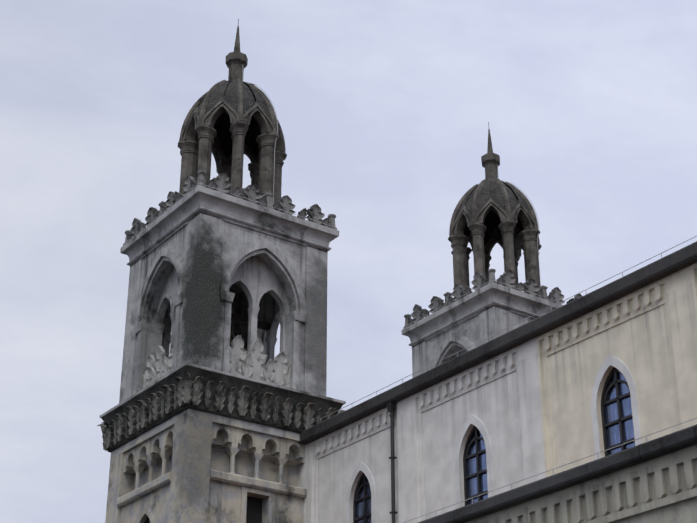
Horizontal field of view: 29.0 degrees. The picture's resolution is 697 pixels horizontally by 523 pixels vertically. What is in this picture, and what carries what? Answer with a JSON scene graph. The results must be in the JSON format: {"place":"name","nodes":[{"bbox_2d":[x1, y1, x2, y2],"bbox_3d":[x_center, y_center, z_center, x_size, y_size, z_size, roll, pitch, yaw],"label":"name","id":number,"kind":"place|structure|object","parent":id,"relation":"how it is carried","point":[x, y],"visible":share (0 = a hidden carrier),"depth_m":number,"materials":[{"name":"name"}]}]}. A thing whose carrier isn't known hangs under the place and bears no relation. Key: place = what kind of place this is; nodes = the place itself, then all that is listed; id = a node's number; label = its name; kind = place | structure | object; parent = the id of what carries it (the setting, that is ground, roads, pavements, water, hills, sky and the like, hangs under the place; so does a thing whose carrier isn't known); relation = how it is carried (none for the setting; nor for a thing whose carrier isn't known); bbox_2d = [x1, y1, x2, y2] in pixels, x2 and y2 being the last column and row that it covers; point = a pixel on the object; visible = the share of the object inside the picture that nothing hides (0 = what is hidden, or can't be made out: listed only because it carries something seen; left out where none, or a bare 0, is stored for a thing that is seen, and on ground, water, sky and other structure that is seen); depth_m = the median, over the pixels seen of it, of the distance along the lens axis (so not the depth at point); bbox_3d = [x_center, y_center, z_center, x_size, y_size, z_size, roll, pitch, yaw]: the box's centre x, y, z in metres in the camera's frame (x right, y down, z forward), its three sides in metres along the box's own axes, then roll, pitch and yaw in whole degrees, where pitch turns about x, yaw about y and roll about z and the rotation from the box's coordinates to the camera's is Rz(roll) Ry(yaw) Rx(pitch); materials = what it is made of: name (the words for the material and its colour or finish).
{"place":"outdoors","nodes":[
{"label":"outdoors","id":0,"kind":"place"},
{"bbox_2d":[0,0,696,522],"label":"sky","id":1,"kind":"structure","parent":0,"point":[384,109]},
{"label":"ground","id":2,"kind":"structure","parent":0,"visible":0},
{"bbox_2d":[97,19,345,522],"bbox_3d":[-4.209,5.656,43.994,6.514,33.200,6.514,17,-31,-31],"label":"bell tower","id":3,"kind":"structure","parent":2,"relation":"on","point":[214,414],"depth_m":43.75,"materials":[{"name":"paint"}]},
{"bbox_2d":[401,122,581,377],"bbox_3d":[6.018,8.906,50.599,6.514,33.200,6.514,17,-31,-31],"label":"bell tower","id":4,"kind":"structure","parent":2,"relation":"on","point":[491,209],"depth_m":53.32,"materials":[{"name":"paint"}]},
{"bbox_2d":[298,262,696,522],"bbox_3d":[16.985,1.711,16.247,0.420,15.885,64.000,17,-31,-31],"label":"wall","id":5,"kind":"structure","parent":2,"relation":"on","point":[528,404],"depth_m":34.46,"materials":[{"name":"paint"}]},
{"bbox_2d":[386,401,396,522],"bbox_3d":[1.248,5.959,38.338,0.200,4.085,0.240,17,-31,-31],"label":"downpipe","id":6,"kind":"object","parent":5,"relation":"attached to","point":[391,406],"visible":1,"depth_m":38.46,"materials":[{"name":"black metal"}]},
{"bbox_2d":[346,355,641,522],"bbox_3d":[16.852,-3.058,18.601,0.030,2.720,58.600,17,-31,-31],"label":"window surrounds","id":7,"kind":"object","parent":5,"relation":"attached to","point":[619,365],"visible":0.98,"depth_m":35.08,"materials":[{"name":"grey stone"}]},
{"bbox_2d":[353,367,634,522],"bbox_3d":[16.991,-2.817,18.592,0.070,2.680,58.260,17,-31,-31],"label":"iron window frames","id":8,"kind":"structure","parent":5,"relation":"attached to","point":[604,398],"depth_m":35.57,"materials":[{"name":"black metal"}]},
{"bbox_2d":[356,372,634,522],"bbox_3d":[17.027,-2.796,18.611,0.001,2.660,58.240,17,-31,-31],"label":"window glass","id":9,"kind":"object","parent":8,"relation":"in","point":[611,414],"depth_m":32.50,"materials":[{"name":"blue glass"}]},
{"bbox_2d":[465,444,696,522],"bbox_3d":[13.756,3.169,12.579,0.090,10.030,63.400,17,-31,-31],"label":"aisle wall","id":10,"kind":"structure","parent":2,"relation":"on","point":[662,489],"depth_m":25.30,"materials":[{"name":"paint"}]},
{"bbox_3d":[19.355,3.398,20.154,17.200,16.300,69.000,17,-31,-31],"label":"nave end walls","id":11,"kind":"object","parent":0,"visible":0},
{"bbox_2d":[298,241,696,522],"bbox_3d":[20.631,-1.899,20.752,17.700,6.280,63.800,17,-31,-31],"label":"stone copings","id":12,"kind":"object","parent":11,"relation":"on","point":[665,266],"visible":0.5,"depth_m":32.02,"materials":[{"name":"grey stone"}]},
{"bbox_3d":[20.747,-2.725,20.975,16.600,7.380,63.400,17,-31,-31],"label":"church roofs","id":13,"kind":"object","parent":11,"relation":"on","visible":0},
{"bbox_2d":[306,236,696,522],"bbox_3d":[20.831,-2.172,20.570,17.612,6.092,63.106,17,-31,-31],"label":"bird wires","id":14,"kind":"object","parent":13,"relation":"on","point":[487,341],"visible":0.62,"depth_m":31.22,"materials":[{"name":"grey metal"}]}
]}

